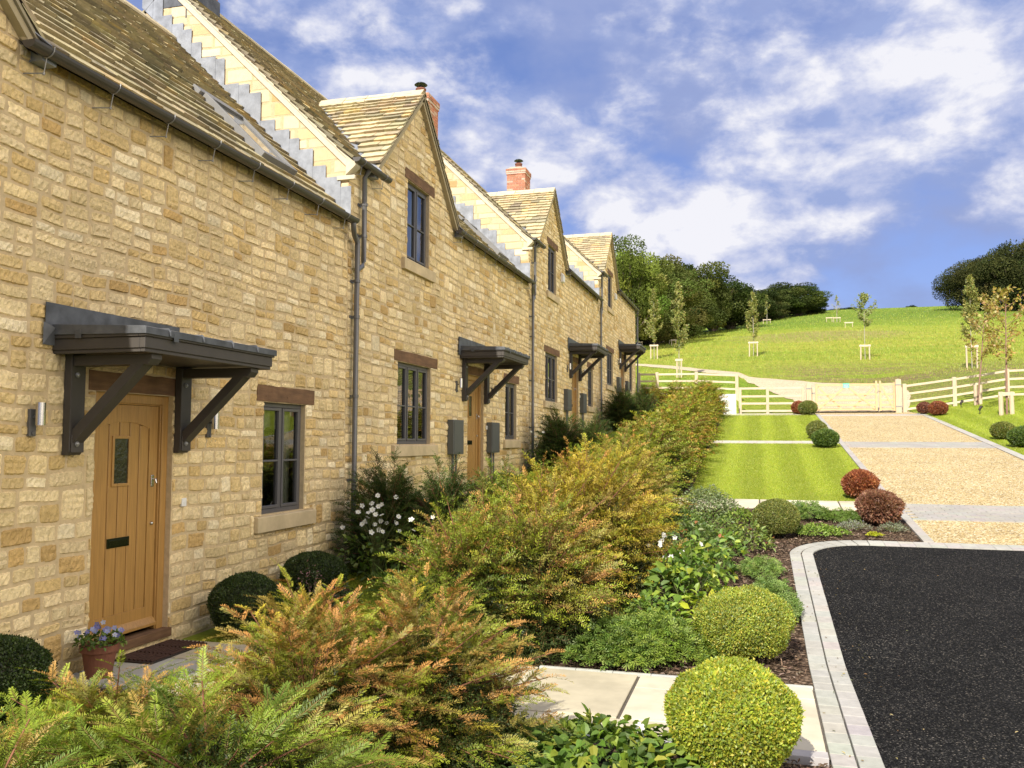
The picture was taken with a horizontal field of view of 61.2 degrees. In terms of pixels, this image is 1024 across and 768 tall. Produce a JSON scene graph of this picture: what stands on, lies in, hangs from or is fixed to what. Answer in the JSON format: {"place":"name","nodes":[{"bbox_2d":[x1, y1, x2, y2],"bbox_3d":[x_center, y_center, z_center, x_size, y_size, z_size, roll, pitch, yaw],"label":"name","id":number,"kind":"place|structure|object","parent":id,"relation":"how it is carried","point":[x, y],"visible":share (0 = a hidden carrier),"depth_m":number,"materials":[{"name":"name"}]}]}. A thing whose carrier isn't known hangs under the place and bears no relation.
{"place":"outdoors","nodes":[
{"label":"outdoors","id":0,"kind":"place"},
{"bbox_2d":[4,700,528,767],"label":"lawn","id":1,"kind":"structure","parent":0,"point":[125,708],"depth_m":5.95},
{"bbox_2d":[0,630,57,723],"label":"box ball","id":2,"kind":"object","parent":1,"relation":"on","point":[22,653],"visible":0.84,"depth_m":5.82,"materials":[{"name":"green plant"}]},
{"bbox_2d":[0,682,188,767],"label":"yew bush","id":3,"kind":"object","parent":1,"relation":"on","point":[20,760],"visible":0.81,"depth_m":3.50,"materials":[{"name":"plant"}]},
{"bbox_2d":[0,650,225,767],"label":"yew bush","id":4,"kind":"object","parent":1,"relation":"on","point":[90,695],"visible":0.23,"depth_m":4.31,"materials":[{"name":"plant"}]},
{"bbox_2d":[3,645,430,767],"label":"yew bush","id":5,"kind":"object","parent":1,"relation":"on","point":[195,744],"visible":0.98,"depth_m":3.70,"materials":[{"name":"plant"}]},
{"bbox_2d":[179,562,378,705],"bbox_3d":[-1.342,1.770,5.588,1.688,1.300,1.819,2,-4,-23],"label":"yew bush","id":6,"kind":"object","parent":1,"relation":"on","point":[318,604],"visible":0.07,"depth_m":5.59,"materials":[{"name":"plant"}]},
{"bbox_2d":[168,583,470,767],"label":"yew bush","id":7,"kind":"object","parent":1,"relation":"on","point":[288,663],"visible":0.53,"depth_m":4.63,"materials":[{"name":"plant"}]},
{"bbox_2d":[302,562,578,767],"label":"yew bush","id":8,"kind":"object","parent":1,"relation":"on","point":[486,704],"visible":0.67,"depth_m":4.93,"materials":[{"name":"plant"}]},
{"bbox_2d":[407,715,592,767],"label":"ground cover plant","id":9,"kind":"object","parent":1,"relation":"on","point":[535,731],"visible":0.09,"depth_m":4.97,"materials":[{"name":"green plant"}]},
{"bbox_2d":[49,415,830,766],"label":"ground","id":10,"kind":"structure","parent":0,"point":[177,705],"depth_m":8.29,"materials":[{"name":"soil"}]},
{"bbox_2d":[0,0,359,687],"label":"terraced house","id":11,"kind":"structure","parent":10,"relation":"on","point":[175,218],"depth_m":8.09,"materials":[{"name":"stone"}]},
{"bbox_2d":[88,404,158,641],"bbox_3d":[-3.482,1.210,7.774,0.098,2.045,0.851,-1,-4,16],"label":"door","id":12,"kind":"structure","parent":11,"relation":"in","point":[125,444],"depth_m":7.79,"materials":[{"name":"brown wood"}]},
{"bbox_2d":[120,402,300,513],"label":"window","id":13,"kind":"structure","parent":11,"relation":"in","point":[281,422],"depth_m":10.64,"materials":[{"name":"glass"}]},
{"bbox_2d":[142,0,535,563],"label":"terraced house","id":14,"kind":"structure","parent":10,"relation":"on","point":[443,358],"depth_m":14.19,"materials":[{"name":"stone"}]},
{"bbox_2d":[397,362,426,443],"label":"window","id":15,"kind":"structure","parent":14,"relation":"in","point":[412,380],"depth_m":14.44,"materials":[{"name":"glass"}]},
{"bbox_2d":[407,183,425,266],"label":"window","id":16,"kind":"structure","parent":14,"relation":"in","point":[416,218],"depth_m":14.59,"materials":[{"name":"glass"}]},
{"bbox_2d":[467,380,478,483],"bbox_3d":[-0.811,0.961,17.244,0.098,2.045,0.851,-1,-4,16],"label":"door","id":17,"kind":"structure","parent":14,"relation":"in","point":[472,404],"depth_m":17.35,"materials":[{"name":"brown wood"}]},
{"bbox_2d":[505,383,513,438],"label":"window","id":18,"kind":"structure","parent":14,"relation":"in","point":[509,388],"depth_m":20.09,"materials":[{"name":"glass"}]},
{"bbox_2d":[360,485,565,665],"bbox_3d":[-0.470,1.727,7.807,1.910,1.651,2.104,-1,-4,12],"label":"yew bush","id":19,"kind":"object","parent":10,"relation":"on","point":[448,570],"visible":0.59,"depth_m":7.64,"materials":[{"name":"plant"}]},
{"bbox_2d":[414,82,607,468],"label":"terraced house","id":20,"kind":"structure","parent":10,"relation":"on","point":[522,231],"depth_m":23.75,"materials":[{"name":"stone"}]},
{"bbox_2d":[545,353,554,401],"bbox_3d":[0.995,-0.166,23.692,0.070,1.300,1.420,-1,-4,16],"label":"window","id":21,"kind":"structure","parent":20,"relation":"in","point":[550,360],"depth_m":23.82,"materials":[{"name":"glass"}]},
{"bbox_2d":[506,159,645,423],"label":"terraced house","id":22,"kind":"structure","parent":10,"relation":"on","point":[592,261],"depth_m":33.38,"materials":[{"name":"stone"}]},
{"bbox_2d":[493,553,813,688],"bbox_3d":[1.503,2.371,9.608,3.200,0.399,5.030,-1,-4,16],"label":"mulch bed","id":23,"kind":"object","parent":10,"relation":"on","point":[805,678],"visible":0.11,"depth_m":7.66,"materials":[{"name":"soil"}]},
{"bbox_2d":[423,477,542,557],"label":"yew bush","id":24,"kind":"object","parent":23,"relation":"on","point":[465,513],"visible":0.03,"depth_m":8.98,"materials":[{"name":"plant"}]},
{"bbox_2d":[453,451,588,524],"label":"yew bush","id":25,"kind":"object","parent":23,"relation":"on","point":[523,476],"visible":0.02,"depth_m":10.38,"materials":[{"name":"plant"}]},
{"bbox_2d":[434,469,640,666],"bbox_3d":[0.248,1.699,8.206,1.943,1.793,2.055,0,-4,7],"label":"yew bush","id":26,"kind":"object","parent":23,"relation":"on","point":[558,573],"visible":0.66,"depth_m":7.77,"materials":[{"name":"plant"}]},
{"bbox_2d":[477,451,658,629],"bbox_3d":[0.404,1.644,9.185,2.173,1.870,2.043,4,-5,-41],"label":"yew bush","id":27,"kind":"object","parent":23,"relation":"on","point":[571,505],"visible":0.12,"depth_m":9.16,"materials":[{"name":"plant"}]},
{"bbox_2d":[533,433,677,554],"bbox_3d":[0.921,1.564,11.099,2.158,1.882,2.040,3,-5,-34],"label":"yew bush","id":28,"kind":"object","parent":23,"relation":"on","point":[619,481],"visible":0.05,"depth_m":10.98,"materials":[{"name":"plant"}]},
{"bbox_2d":[524,433,694,605],"bbox_3d":[0.910,1.561,10.113,2.318,1.994,2.179,0,-4,4],"label":"yew bush","id":29,"kind":"object","parent":23,"relation":"on","point":[617,506],"visible":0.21,"depth_m":9.81,"materials":[{"name":"plant"}]},
{"bbox_2d":[560,606,666,670],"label":"cranesbill plant","id":30,"kind":"object","parent":23,"relation":"on","point":[587,637],"visible":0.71,"depth_m":7.37,"materials":[{"name":"green plant"}]},
{"bbox_2d":[618,587,693,627],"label":"ground cover plant","id":31,"kind":"object","parent":23,"relation":"on","point":[646,605],"visible":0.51,"depth_m":8.58,"materials":[{"name":"green plant"}]},
{"bbox_2d":[580,606,733,672],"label":"cranesbill plant","id":32,"kind":"object","parent":23,"relation":"on","point":[682,633],"visible":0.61,"depth_m":7.42,"materials":[{"name":"green plant"}]},
{"bbox_2d":[637,540,733,609],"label":"hydrangea shrub","id":33,"kind":"object","parent":23,"relation":"on","point":[675,567],"visible":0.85,"depth_m":9.14,"materials":[{"name":"green plant"}]},
{"bbox_2d":[658,519,735,562],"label":"evergreen shrub","id":34,"kind":"object","parent":23,"relation":"on","point":[708,528],"visible":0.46,"depth_m":11.20,"materials":[{"name":"green plant"}]},
{"bbox_2d":[680,529,738,582],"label":"hydrangea shrub","id":35,"kind":"object","parent":23,"relation":"on","point":[724,553],"visible":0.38,"depth_m":10.30,"materials":[{"name":"green plant"}]},
{"bbox_2d":[690,583,797,658],"bbox_3d":[2.053,2.122,7.664,0.960,0.707,0.876,1,-4,-9],"label":"box ball","id":36,"kind":"object","parent":23,"relation":"on","point":[748,621],"visible":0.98,"depth_m":7.41,"materials":[{"name":"green plant"}]},
{"bbox_2d":[734,554,787,578],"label":"cranesbill plant","id":37,"kind":"object","parent":23,"relation":"on","point":[760,563],"visible":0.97,"depth_m":10.49,"materials":[{"name":"green plant"}]},
{"bbox_2d":[753,571,803,620],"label":"cranesbill plant","id":38,"kind":"object","parent":23,"relation":"on","point":[774,584],"visible":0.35,"depth_m":8.79,"materials":[{"name":"green plant"}]},
{"bbox_2d":[539,665,828,766],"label":"path edging","id":39,"kind":"object","parent":10,"relation":"on","point":[806,757],"visible":0.23,"depth_m":5.32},
{"bbox_2d":[539,744,830,767],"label":"mulch bed","id":40,"kind":"object","parent":10,"relation":"on","point":[612,751],"visible":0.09,"depth_m":5.24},
{"bbox_2d":[516,702,718,767],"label":"ground cover plant","id":41,"kind":"object","parent":40,"relation":"on","point":[582,752],"visible":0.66,"depth_m":4.93,"materials":[{"name":"green plant"}]},
{"bbox_2d":[662,654,805,767],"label":"box ball","id":42,"kind":"object","parent":40,"relation":"on","point":[724,711],"visible":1,"depth_m":4.85,"materials":[{"name":"green plant"}]},
{"bbox_2d":[675,414,724,497],"bbox_3d":[5.444,1.749,26.722,1.500,2.238,20.800,-1,-4,16],"label":"mulch bed","id":43,"kind":"object","parent":10,"relation":"on","point":[688,490],"visible":0.06,"depth_m":18.82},
{"bbox_2d":[595,413,704,496],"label":"yew bush","id":44,"kind":"object","parent":43,"relation":"on","point":[663,434],"visible":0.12,"depth_m":16.88,"materials":[{"name":"plant"}]},
{"bbox_2d":[618,415,708,489],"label":"yew bush","id":45,"kind":"object","parent":43,"relation":"on","point":[672,450],"visible":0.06,"depth_m":17.66,"materials":[{"name":"plant"}]},
{"bbox_2d":[635,409,712,475],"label":"yew bush","id":46,"kind":"object","parent":43,"relation":"on","point":[692,435],"visible":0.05,"depth_m":19.16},
{"bbox_2d":[635,401,719,463],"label":"yew bush","id":47,"kind":"object","parent":43,"relation":"on","point":[702,436],"visible":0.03,"depth_m":20.90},
{"bbox_2d":[651,535,839,556],"bbox_3d":[2.712,2.309,12.514,3.950,0.111,1.200,-1,-4,16],"label":"mulch bed","id":48,"kind":"object","parent":10,"relation":"on","point":[789,544],"visible":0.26,"depth_m":12.31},
{"bbox_2d":[577,421,678,520],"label":"yew bush","id":49,"kind":"object","parent":48,"relation":"on","point":[624,443],"visible":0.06,"depth_m":13.31,"materials":[{"name":"plant"}]},
{"bbox_2d":[578,431,693,551],"bbox_3d":[1.583,1.560,12.328,2.111,1.816,1.984,3,-5,-40],"label":"yew bush","id":50,"kind":"object","parent":48,"relation":"on","point":[638,462],"visible":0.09,"depth_m":12.13,"materials":[{"name":"plant"}]},
{"bbox_2d":[676,507,739,538],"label":"evergreen shrub","id":51,"kind":"object","parent":48,"relation":"on","point":[725,520],"visible":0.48,"depth_m":12.65,"materials":[{"name":"green plant"}]},
{"bbox_2d":[715,520,776,551],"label":"evergreen shrub","id":52,"kind":"object","parent":48,"relation":"on","point":[741,532],"visible":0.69,"depth_m":11.97,"materials":[{"name":"green plant"}]},
{"bbox_2d":[593,507,920,767],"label":"bark mulch","id":53,"kind":"object","parent":10,"relation":"on","point":[762,660],"visible":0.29,"depth_m":10.75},
{"bbox_2d":[739,387,803,413],"bbox_3d":[11.035,0.836,36.811,2.680,1.420,0.120,-1,-4,16],"label":"rail fence","id":54,"kind":"object","parent":10,"relation":"on","point":[767,403],"visible":0.88,"depth_m":36.81,"materials":[{"name":"white wood"}]},
{"bbox_2d":[667,508,921,541],"bbox_3d":[3.730,2.249,14.114,5.040,0.232,2.500,-1,-4,16],"label":"mulch bed","id":55,"kind":"object","parent":10,"relation":"on","point":[881,538],"visible":0.2,"depth_m":13.05,"materials":[{"name":"soil"}]},
{"bbox_2d":[589,422,699,518],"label":"yew bush","id":56,"kind":"object","parent":55,"relation":"on","point":[671,468],"visible":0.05,"depth_m":14.16,"materials":[{"name":"plant"}]},
{"bbox_2d":[674,484,742,514],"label":"hebe shrub","id":57,"kind":"object","parent":55,"relation":"on","point":[706,498],"visible":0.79,"depth_m":14.63,"materials":[{"name":"green plant"}]},
{"bbox_2d":[752,498,802,536],"bbox_3d":[3.942,2.001,12.859,0.733,0.620,0.731,-1,-4,24],"label":"box ball","id":58,"kind":"object","parent":55,"relation":"on","point":[776,517],"visible":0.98,"depth_m":12.64,"materials":[{"name":"green plant"}]},
{"bbox_2d":[790,500,833,518],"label":"cranesbill plant","id":59,"kind":"object","parent":55,"relation":"on","point":[806,508],"visible":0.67,"depth_m":14.05,"materials":[{"name":"green plant"}]},
{"bbox_2d":[791,522,851,536],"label":"mat plant","id":60,"kind":"object","parent":55,"relation":"on","point":[808,527],"visible":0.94,"depth_m":12.76,"materials":[{"name":"green plant"}]},
{"bbox_2d":[853,488,905,524],"bbox_3d":[5.801,1.945,13.668,0.731,0.618,0.760,0,-4,-1],"label":"shrub ball","id":61,"kind":"object","parent":55,"relation":"on","point":[878,506],"visible":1,"depth_m":13.43,"materials":[{"name":"red plant"}]},
{"bbox_2d":[812,387,814,401],"bbox_3d":[12.738,0.879,36.548,0.140,1.485,0.132,-1,-4,16],"label":"gate post","id":62,"kind":"object","parent":10,"relation":"on","point":[813,393],"visible":0.47,"depth_m":36.52,"materials":[{"name":"white wood"}]},
{"bbox_2d":[815,381,880,410],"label":"field gate","id":63,"kind":"structure","parent":62,"relation":"attached to","point":[845,385],"depth_m":36.16,"materials":[{"name":"white wood"}]},
{"bbox_2d":[790,540,1023,767],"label":"kerb setts","id":64,"kind":"structure","parent":10,"relation":"on","point":[843,716],"depth_m":7.44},
{"bbox_2d":[52,498,856,751],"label":"flagstone path","id":65,"kind":"structure","parent":0,"point":[601,693],"depth_m":6.62,"materials":[{"name":"stone"}]},
{"bbox_2d":[71,620,126,679],"bbox_3d":[-3.336,2.135,6.985,0.425,0.467,0.379,-2,-4,29],"label":"flower pot","id":66,"kind":"object","parent":65,"relation":"on","point":[103,646],"visible":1,"depth_m":6.89,"materials":[{"name":"ceramic"}]},
{"bbox_2d":[115,639,206,664],"bbox_3d":[-3.144,2.394,7.763,0.400,0.029,0.780,-1,-4,16],"label":"door mat","id":67,"kind":"object","parent":65,"relation":"on","point":[159,652],"depth_m":7.69,"materials":[{"name":"black rubber"}]},
{"bbox_2d":[0,397,1023,754],"bbox_3d":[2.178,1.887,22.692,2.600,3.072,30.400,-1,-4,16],"label":"lawn","id":68,"kind":"structure","parent":0,"point":[206,634],"depth_m":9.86,"materials":[{"name":"plant"}]},
{"bbox_2d":[206,570,284,636],"bbox_3d":[-2.617,2.179,8.521,0.750,0.684,0.754,2,-4,-31],"label":"box ball","id":69,"kind":"object","parent":68,"relation":"on","point":[231,590],"visible":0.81,"depth_m":8.30,"materials":[{"name":"green plant"}]},
{"bbox_2d":[278,550,348,597],"bbox_3d":[-2.275,2.210,9.917,0.822,0.612,0.783,3,-4,-34],"label":"box ball","id":70,"kind":"object","parent":68,"relation":"on","point":[328,567],"visible":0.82,"depth_m":9.70,"materials":[{"name":"green plant"}]},
{"bbox_2d":[328,446,434,577],"bbox_3d":[-1.484,1.671,11.319,1.635,1.766,1.574,3,-5,-38],"label":"yew bush","id":71,"kind":"object","parent":68,"relation":"on","point":[378,483],"visible":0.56,"depth_m":11.11,"materials":[{"name":"plant"}]},
{"bbox_2d":[333,493,434,581],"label":"anemone plant","id":72,"kind":"object","parent":68,"relation":"on","point":[376,540],"visible":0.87,"depth_m":10.65,"materials":[{"name":"green plant"}]},
{"bbox_2d":[389,452,491,565],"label":"yew bush","id":73,"kind":"object","parent":68,"relation":"on","point":[453,487],"visible":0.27,"depth_m":11.15,"materials":[{"name":"plant"}]},
{"bbox_2d":[451,455,520,515],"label":"yew bush","id":74,"kind":"object","parent":68,"relation":"on","point":[491,470],"visible":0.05,"depth_m":11.30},
{"bbox_2d":[531,403,592,471],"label":"yew bush","id":75,"kind":"object","parent":68,"relation":"on","point":[556,432],"visible":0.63,"depth_m":20.61,"materials":[{"name":"plant"}]},
{"bbox_2d":[572,409,614,457],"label":"yew bush","id":76,"kind":"object","parent":68,"relation":"on","point":[596,427],"visible":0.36,"depth_m":20.69,"materials":[{"name":"plant"}]},
{"bbox_2d":[597,385,634,430],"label":"yew bush","id":77,"kind":"object","parent":68,"relation":"on","point":[619,407],"visible":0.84,"depth_m":29.95,"materials":[{"name":"plant"}]},
{"bbox_2d":[630,386,659,425],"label":"yew bush","id":78,"kind":"object","parent":68,"relation":"on","point":[643,402],"visible":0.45,"depth_m":30.01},
{"bbox_2d":[127,0,1023,309],"label":"sky","id":79,"kind":"structure","parent":0,"point":[846,148],"materials":[{"name":"blue"}]},
{"bbox_2d":[714,415,819,440],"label":"lawn","id":80,"kind":"structure","parent":0,"point":[765,430],"depth_m":29.10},
{"bbox_2d":[635,364,910,411],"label":"field track","id":81,"kind":"structure","parent":0,"point":[763,382],"depth_m":42.67,"materials":[{"name":"gravel"}]},
{"bbox_2d":[691,443,858,501],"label":"lawn","id":82,"kind":"structure","parent":0,"point":[786,468],"depth_m":19.81,"materials":[{"name":"plant"}]},
{"bbox_2d":[811,428,839,447],"bbox_3d":[8.572,1.485,23.705,0.800,0.591,0.779,-2,-4,32],"label":"box ball","id":83,"kind":"object","parent":82,"relation":"on","point":[824,437],"visible":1,"depth_m":23.48,"materials":[{"name":"green plant"}]},
{"bbox_2d":[840,468,880,497],"bbox_3d":[6.459,1.855,16.047,0.746,0.613,0.730,3,-4,-33],"label":"shrub ball","id":84,"kind":"object","parent":82,"relation":"on","point":[855,482],"visible":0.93,"depth_m":15.86,"materials":[{"name":"red plant"}]},
{"bbox_2d":[635,305,1023,413],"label":"meadow hill","id":85,"kind":"structure","parent":0,"point":[783,372],"depth_m":64.35,"materials":[{"name":"plant"}]},
{"bbox_2d":[614,234,671,341],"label":"woodland tree","id":86,"kind":"object","parent":85,"relation":"on","point":[638,288],"visible":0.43,"depth_m":76.80,"materials":[{"name":"green plant"}]},
{"bbox_2d":[626,254,706,344],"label":"woodland tree","id":87,"kind":"object","parent":85,"relation":"on","point":[688,293],"visible":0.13,"depth_m":88.55,"materials":[{"name":"green plant"}]},
{"bbox_2d":[635,300,697,344],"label":"woodland tree","id":88,"kind":"object","parent":85,"relation":"on","point":[664,334],"visible":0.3,"depth_m":86.60,"materials":[{"name":"green plant"}]},
{"bbox_2d":[670,281,689,376],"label":"slim young tree","id":89,"kind":"object","parent":85,"relation":"on","point":[677,318],"visible":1,"depth_m":48.63,"materials":[{"name":"green plant"}]},
{"bbox_2d":[656,254,719,331],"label":"woodland tree","id":90,"kind":"object","parent":85,"relation":"on","point":[680,272],"visible":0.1,"depth_m":100.61,"materials":[{"name":"green plant"}]},
{"bbox_2d":[638,372,738,400],"bbox_3d":[8.076,0.237,39.891,4.597,1.628,0.165,-1,-4,18],"label":"rail fence","id":91,"kind":"object","parent":85,"relation":"on","point":[696,374],"visible":0.54,"depth_m":39.81,"materials":[{"name":"white wood"}]},
{"bbox_2d":[673,297,718,339],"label":"woodland tree","id":92,"kind":"object","parent":85,"relation":"on","point":[703,315],"visible":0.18,"depth_m":98.38,"materials":[{"name":"green plant"}]},
{"bbox_2d":[678,261,732,334],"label":"woodland tree","id":93,"kind":"object","parent":85,"relation":"on","point":[719,292],"visible":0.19,"depth_m":109.34,"materials":[{"name":"green plant"}]},
{"bbox_2d":[707,275,769,331],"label":"woodland tree","id":94,"kind":"object","parent":85,"relation":"on","point":[737,284],"visible":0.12,"depth_m":116.73,"materials":[{"name":"green plant"}]},
{"bbox_2d":[719,283,765,329],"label":"woodland tree","id":95,"kind":"object","parent":85,"relation":"on","point":[732,325],"visible":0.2,"depth_m":119.87,"materials":[{"name":"green plant"}]},
{"bbox_2d":[750,290,791,321],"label":"woodland tree","id":96,"kind":"object","parent":85,"relation":"on","point":[776,308],"visible":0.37,"depth_m":137.67,"materials":[{"name":"green plant"}]},
{"bbox_2d":[756,282,813,317],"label":"woodland tree","id":97,"kind":"object","parent":85,"relation":"on","point":[785,290],"visible":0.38,"depth_m":143.09,"materials":[{"name":"green plant"}]},
{"bbox_2d":[767,282,833,315],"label":"woodland tree","id":98,"kind":"object","parent":85,"relation":"on","point":[812,293],"visible":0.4,"depth_m":145.28,"materials":[{"name":"green plant"}]},
{"bbox_2d":[931,259,982,309],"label":"hilltop tree","id":99,"kind":"object","parent":85,"relation":"on","point":[946,291],"visible":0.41,"depth_m":133.72,"materials":[{"name":"green plant"}]},
{"bbox_2d":[960,274,986,367],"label":"slim young tree","id":100,"kind":"object","parent":85,"relation":"on","point":[969,288],"visible":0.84,"depth_m":46.53,"materials":[{"name":"green plant"}]},
{"bbox_2d":[948,255,1023,309],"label":"hilltop tree","id":101,"kind":"object","parent":85,"relation":"on","point":[963,280],"visible":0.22,"depth_m":129.74,"materials":[{"name":"green plant"}]},
{"bbox_2d":[968,242,1023,310],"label":"hilltop tree","id":102,"kind":"object","parent":85,"relation":"on","point":[1013,259],"visible":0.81,"depth_m":122.28,"materials":[{"name":"green plant"}]},
{"bbox_2d":[713,413,1023,541],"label":"paved bands","id":103,"kind":"object","parent":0,"point":[972,513],"visible":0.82,"depth_m":15.05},
{"bbox_2d":[813,546,1023,767],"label":"asphalt road","id":104,"kind":"structure","parent":0,"point":[952,657],"depth_m":7.87,"materials":[{"name":"asphalt"}]},
{"bbox_2d":[815,410,1023,544],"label":"gravel drive","id":105,"kind":"structure","parent":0,"point":[975,472],"depth_m":19.06,"materials":[{"name":"gravel"}]},
{"bbox_2d":[909,391,1023,454],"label":"lawn","id":106,"kind":"structure","parent":0,"point":[981,411],"depth_m":30.45,"materials":[{"name":"plant"}]},
{"bbox_2d":[902,369,1023,411],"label":"rail fence","id":107,"kind":"object","parent":106,"relation":"on","point":[954,395],"visible":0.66,"depth_m":35.56,"materials":[{"name":"white wood"}]},
{"bbox_2d":[960,291,1006,404],"bbox_3d":[18.595,-1.379,34.085,1.693,4.611,1.231,-1,-4,16],"label":"leaning young tree","id":108,"kind":"object","parent":106,"relation":"on","point":[984,297],"visible":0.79,"depth_m":34.09,"materials":[{"name":"green plant"}]},
{"bbox_2d":[971,284,1023,413],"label":"open young tree","id":109,"kind":"object","parent":106,"relation":"on","point":[1004,291],"visible":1,"depth_m":30.14,"materials":[{"name":"green plant"}]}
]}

